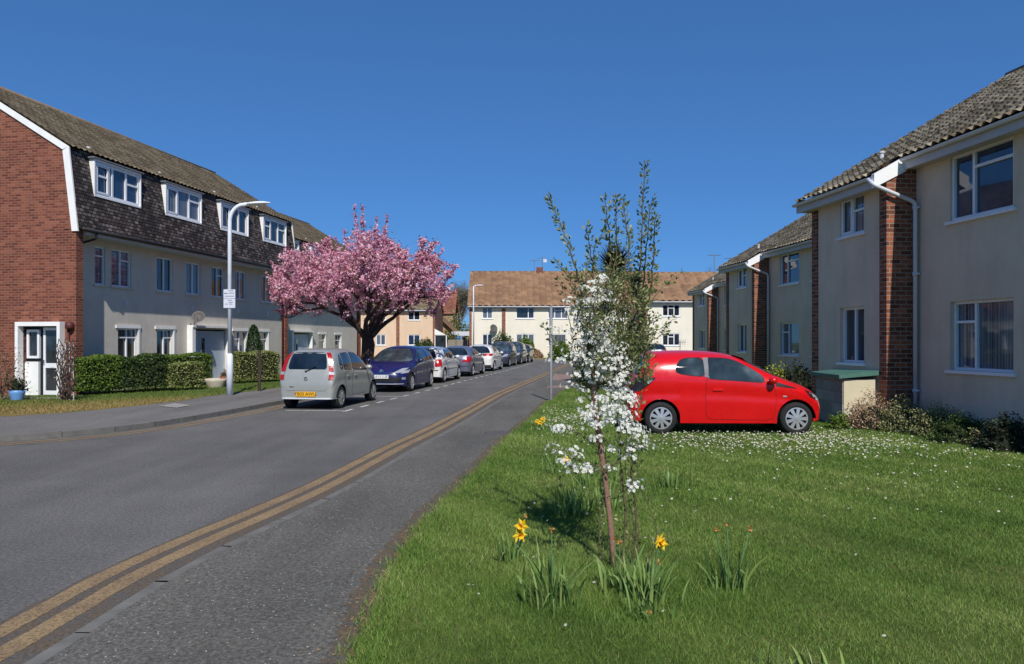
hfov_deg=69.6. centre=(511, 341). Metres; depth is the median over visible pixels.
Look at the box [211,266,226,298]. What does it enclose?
window
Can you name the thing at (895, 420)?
shrub
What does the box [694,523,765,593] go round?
daffodil clump
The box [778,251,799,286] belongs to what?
window
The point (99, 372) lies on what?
hedge
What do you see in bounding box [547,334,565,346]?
window
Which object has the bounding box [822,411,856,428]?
shrub
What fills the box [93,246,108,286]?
window
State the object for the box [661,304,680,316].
window
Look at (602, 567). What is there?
daffodil clump
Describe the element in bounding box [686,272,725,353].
rendered house
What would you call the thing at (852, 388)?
door
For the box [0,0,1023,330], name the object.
sky
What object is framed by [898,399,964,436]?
shrub
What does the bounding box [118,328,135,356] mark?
window
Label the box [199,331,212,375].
door
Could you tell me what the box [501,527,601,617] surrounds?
daffodil clump
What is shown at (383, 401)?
parking bay marking
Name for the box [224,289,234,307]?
parking sign
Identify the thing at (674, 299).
terraced house
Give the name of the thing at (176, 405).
concrete slab
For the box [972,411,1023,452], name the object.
shrub
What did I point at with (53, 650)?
kerb
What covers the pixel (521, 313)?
window
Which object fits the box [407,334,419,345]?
window
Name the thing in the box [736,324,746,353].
window
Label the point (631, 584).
daffodil clump
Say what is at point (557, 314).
window
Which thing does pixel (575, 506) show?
daffodil clump
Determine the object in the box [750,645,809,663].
daffodil clump
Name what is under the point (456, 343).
fence
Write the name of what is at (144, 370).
hedge
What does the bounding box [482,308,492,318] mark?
window
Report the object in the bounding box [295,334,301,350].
door
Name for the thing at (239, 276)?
window
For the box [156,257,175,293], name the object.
window
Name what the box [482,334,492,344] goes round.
window
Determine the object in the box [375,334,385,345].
window
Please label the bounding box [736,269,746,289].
window
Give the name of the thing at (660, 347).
hatchback car
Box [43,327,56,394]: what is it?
door
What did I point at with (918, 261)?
rendered house
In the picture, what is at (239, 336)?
window
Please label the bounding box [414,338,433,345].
garden bush
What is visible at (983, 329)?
window
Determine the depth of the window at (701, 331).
45.84 m
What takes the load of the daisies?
on the lawn at (912, 616)
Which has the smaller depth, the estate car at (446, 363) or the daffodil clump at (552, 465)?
the daffodil clump at (552, 465)
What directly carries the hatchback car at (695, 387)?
on the lawn at (912, 616)
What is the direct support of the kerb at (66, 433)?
on the ground
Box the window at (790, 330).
[778,322,799,356]
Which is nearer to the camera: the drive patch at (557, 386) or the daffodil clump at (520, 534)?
the daffodil clump at (520, 534)
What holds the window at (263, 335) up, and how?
in the apartment block at (113, 242)
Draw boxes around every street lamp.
[226,201,269,395]
[473,285,482,344]
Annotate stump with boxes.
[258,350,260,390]
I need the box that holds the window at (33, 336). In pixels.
[27,330,40,357]
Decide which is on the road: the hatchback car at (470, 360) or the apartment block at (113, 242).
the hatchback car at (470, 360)
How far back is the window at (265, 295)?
33.32 m
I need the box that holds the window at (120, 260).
[110,249,133,289]
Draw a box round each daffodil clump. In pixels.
[486,513,535,563]
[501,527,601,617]
[531,416,549,430]
[542,452,570,473]
[550,476,594,517]
[556,458,621,487]
[573,476,626,513]
[596,536,645,598]
[605,534,689,621]
[634,597,657,622]
[653,466,690,491]
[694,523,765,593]
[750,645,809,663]
[789,644,855,663]
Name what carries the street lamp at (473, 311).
on the road
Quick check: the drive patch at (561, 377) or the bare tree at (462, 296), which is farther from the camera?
the bare tree at (462, 296)
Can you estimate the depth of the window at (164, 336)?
26.30 m
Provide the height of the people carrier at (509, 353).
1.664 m
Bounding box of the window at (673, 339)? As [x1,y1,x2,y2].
[662,333,679,345]
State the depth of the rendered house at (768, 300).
28.71 m
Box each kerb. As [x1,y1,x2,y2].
[0,364,504,441]
[24,363,574,663]
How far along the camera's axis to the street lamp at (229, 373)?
21.49 m
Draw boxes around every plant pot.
[4,367,28,399]
[204,378,225,387]
[219,369,225,385]
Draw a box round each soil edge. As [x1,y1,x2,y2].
[318,380,577,663]
[343,383,576,663]
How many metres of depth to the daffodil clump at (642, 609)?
4.38 m
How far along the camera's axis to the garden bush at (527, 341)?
70.16 m
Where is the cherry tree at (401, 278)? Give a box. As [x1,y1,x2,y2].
[265,203,459,364]
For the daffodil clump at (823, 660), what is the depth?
3.66 m
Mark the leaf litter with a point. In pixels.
(363, 606)
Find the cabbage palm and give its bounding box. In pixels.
[589,242,650,330]
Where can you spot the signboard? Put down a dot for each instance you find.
(463, 333)
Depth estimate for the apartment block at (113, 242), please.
23.79 m
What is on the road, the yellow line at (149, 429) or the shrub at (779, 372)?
the yellow line at (149, 429)
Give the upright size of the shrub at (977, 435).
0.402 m
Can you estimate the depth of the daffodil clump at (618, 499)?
7.22 m
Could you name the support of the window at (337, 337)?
in the apartment block at (325, 330)
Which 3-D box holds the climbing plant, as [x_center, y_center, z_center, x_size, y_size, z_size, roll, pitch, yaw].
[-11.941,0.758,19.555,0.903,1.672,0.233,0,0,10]
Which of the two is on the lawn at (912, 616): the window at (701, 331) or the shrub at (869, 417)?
the shrub at (869, 417)
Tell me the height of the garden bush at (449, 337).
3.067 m
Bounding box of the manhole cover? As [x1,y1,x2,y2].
[484,430,513,434]
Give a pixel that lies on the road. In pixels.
(72, 511)
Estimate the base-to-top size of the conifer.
2.306 m
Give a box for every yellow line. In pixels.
[0,363,567,637]
[0,363,571,661]
[0,405,284,443]
[1,404,298,444]
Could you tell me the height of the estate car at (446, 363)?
1.474 m
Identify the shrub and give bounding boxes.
[0,324,29,398]
[570,311,612,388]
[602,299,657,389]
[758,360,790,380]
[782,358,811,389]
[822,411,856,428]
[843,385,900,430]
[877,393,930,432]
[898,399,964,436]
[918,409,985,444]
[958,422,993,446]
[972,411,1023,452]
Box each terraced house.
[361,291,448,355]
[467,267,658,357]
[637,272,717,349]
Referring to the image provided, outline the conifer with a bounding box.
[245,324,261,378]
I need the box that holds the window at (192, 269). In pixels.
[185,262,202,296]
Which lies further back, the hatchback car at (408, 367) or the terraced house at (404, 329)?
the terraced house at (404, 329)
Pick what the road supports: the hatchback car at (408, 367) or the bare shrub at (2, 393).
the hatchback car at (408, 367)
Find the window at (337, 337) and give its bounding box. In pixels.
[335,335,339,347]
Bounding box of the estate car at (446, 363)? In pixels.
[419,346,460,382]
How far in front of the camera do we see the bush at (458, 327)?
99.46 m
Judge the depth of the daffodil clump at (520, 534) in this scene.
5.48 m
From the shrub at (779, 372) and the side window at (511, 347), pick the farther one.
the side window at (511, 347)
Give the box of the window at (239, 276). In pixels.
[235,270,247,301]
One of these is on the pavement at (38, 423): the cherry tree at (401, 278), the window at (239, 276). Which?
the cherry tree at (401, 278)
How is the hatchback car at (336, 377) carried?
on the road
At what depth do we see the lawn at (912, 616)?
5.52 m
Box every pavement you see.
[0,387,281,434]
[41,362,580,663]
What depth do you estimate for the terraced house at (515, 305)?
71.08 m
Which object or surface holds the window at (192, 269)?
in the apartment block at (113, 242)
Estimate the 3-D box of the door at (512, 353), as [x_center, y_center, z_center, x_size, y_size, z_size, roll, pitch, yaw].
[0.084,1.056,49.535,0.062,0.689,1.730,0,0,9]
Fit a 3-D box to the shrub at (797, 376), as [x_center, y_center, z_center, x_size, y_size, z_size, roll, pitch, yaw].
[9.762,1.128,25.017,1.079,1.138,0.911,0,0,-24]
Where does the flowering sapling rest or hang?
on the lawn at (912, 616)
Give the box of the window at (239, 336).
[234,331,245,351]
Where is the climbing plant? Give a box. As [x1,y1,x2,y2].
[51,338,76,400]
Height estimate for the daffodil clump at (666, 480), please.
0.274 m
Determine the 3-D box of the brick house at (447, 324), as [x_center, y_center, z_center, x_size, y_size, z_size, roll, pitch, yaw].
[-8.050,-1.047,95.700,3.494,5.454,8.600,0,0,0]
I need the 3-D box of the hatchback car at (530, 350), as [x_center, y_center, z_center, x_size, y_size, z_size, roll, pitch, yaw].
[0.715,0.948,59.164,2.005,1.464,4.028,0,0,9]
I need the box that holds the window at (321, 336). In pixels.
[319,334,323,347]
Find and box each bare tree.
[444,280,468,325]
[459,300,468,318]
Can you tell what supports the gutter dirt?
on the road
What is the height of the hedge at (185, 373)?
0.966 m
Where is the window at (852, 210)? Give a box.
[836,195,865,240]
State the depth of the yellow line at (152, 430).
13.99 m
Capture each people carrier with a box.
[491,341,516,366]
[510,341,526,363]
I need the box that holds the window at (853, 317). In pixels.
[836,306,865,365]
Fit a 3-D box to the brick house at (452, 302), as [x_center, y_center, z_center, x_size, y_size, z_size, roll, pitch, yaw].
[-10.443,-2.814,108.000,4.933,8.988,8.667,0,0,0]
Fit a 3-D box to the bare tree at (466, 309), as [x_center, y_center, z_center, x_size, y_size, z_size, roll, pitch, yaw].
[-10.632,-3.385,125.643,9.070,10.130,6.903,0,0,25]
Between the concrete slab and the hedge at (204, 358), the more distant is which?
the hedge at (204, 358)
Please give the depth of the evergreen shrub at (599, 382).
25.77 m
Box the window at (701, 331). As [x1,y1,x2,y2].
[698,330,704,348]
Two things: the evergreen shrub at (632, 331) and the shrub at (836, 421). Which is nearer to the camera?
the shrub at (836, 421)
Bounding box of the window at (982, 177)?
[944,136,1016,225]
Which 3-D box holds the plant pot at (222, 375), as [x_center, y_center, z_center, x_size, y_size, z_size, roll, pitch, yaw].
[-9.994,1.263,25.632,0.321,0.635,0.360,0,0,0]
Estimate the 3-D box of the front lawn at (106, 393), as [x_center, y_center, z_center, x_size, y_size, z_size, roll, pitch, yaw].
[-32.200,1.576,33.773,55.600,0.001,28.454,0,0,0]
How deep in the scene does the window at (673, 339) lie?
67.07 m
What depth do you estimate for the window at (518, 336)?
71.08 m
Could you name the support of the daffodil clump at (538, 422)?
on the lawn at (912, 616)
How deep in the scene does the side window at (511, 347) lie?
49.65 m
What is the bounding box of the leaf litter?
[300,391,558,663]
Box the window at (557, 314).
[548,308,567,318]
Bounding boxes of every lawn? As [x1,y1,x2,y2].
[0,375,280,399]
[369,386,1023,663]
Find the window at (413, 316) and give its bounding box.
[407,312,420,320]
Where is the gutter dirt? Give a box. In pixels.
[0,363,573,663]
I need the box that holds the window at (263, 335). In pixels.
[256,332,266,354]
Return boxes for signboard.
[452,331,468,345]
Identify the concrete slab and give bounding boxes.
[160,403,188,407]
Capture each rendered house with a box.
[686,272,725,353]
[716,213,811,385]
[792,65,1023,427]
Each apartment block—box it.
[0,86,295,395]
[280,213,361,358]
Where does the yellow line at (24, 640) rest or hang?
on the gutter dirt
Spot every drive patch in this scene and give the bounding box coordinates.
[547,385,569,387]
[553,374,577,380]
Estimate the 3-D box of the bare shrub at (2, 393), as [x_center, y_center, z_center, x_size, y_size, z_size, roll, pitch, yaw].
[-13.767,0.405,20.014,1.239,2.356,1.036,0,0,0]
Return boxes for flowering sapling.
[539,160,683,569]
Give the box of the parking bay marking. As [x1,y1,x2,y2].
[288,365,524,410]
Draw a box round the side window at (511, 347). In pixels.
[509,343,514,350]
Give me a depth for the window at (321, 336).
44.90 m
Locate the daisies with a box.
[468,404,1019,636]
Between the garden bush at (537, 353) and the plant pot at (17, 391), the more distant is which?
the garden bush at (537, 353)
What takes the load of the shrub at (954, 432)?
on the lawn at (912, 616)
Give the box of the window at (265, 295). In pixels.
[260,275,276,303]
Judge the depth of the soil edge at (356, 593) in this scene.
5.30 m
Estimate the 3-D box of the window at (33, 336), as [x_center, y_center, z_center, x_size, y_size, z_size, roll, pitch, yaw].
[-14.017,0.080,21.607,0.420,0.840,0.068,0,0,10]
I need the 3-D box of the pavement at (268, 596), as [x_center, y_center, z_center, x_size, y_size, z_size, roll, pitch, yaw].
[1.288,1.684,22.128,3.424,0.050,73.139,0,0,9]
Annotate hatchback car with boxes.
[280,348,376,407]
[366,346,433,390]
[446,346,484,375]
[469,344,502,370]
[524,344,533,362]
[621,350,819,433]
[646,343,665,351]
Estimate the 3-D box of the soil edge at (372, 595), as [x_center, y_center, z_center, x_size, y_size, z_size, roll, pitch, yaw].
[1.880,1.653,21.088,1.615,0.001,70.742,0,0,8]
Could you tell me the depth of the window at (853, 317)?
15.24 m
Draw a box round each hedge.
[70,353,122,393]
[108,353,170,391]
[164,352,213,385]
[165,361,204,389]
[232,350,280,382]
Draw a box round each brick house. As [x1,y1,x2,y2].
[442,291,459,326]
[443,316,464,339]
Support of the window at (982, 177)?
in the rendered house at (918, 261)
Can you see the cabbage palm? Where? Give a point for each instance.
(607, 259)
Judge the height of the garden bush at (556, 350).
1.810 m
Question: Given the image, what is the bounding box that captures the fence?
[447,340,468,346]
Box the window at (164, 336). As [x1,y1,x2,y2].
[157,329,171,353]
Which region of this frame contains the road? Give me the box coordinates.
[0,360,575,632]
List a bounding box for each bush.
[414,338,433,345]
[443,329,461,339]
[447,310,468,339]
[492,328,512,343]
[518,334,535,351]
[533,348,543,357]
[547,341,571,360]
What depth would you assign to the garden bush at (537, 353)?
69.93 m
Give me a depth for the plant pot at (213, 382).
25.03 m
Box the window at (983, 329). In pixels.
[944,297,1016,376]
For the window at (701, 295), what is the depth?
45.59 m
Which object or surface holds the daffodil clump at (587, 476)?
on the lawn at (912, 616)
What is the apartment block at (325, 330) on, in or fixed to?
on the ground
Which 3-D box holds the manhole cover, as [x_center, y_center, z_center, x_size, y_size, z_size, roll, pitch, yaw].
[-0.206,1.666,13.351,0.600,0.028,0.600,0,0,0]
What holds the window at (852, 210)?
in the rendered house at (918, 261)
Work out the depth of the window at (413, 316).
78.07 m
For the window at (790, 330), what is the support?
in the rendered house at (768, 300)
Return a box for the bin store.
[811,369,878,422]
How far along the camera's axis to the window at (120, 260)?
24.00 m
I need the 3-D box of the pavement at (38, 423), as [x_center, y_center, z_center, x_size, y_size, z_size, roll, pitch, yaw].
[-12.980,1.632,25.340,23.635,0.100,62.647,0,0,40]
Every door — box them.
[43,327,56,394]
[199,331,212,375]
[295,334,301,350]
[511,352,514,361]
[844,380,874,416]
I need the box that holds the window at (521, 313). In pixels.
[516,308,533,318]
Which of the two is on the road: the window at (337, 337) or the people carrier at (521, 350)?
the people carrier at (521, 350)
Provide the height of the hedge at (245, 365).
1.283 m
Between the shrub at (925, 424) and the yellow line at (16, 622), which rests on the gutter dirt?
the yellow line at (16, 622)
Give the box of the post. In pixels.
[549,306,552,400]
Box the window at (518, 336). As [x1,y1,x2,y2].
[516,334,533,346]
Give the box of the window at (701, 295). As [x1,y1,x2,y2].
[698,294,704,306]
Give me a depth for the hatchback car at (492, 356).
41.18 m
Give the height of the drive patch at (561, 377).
0.001 m

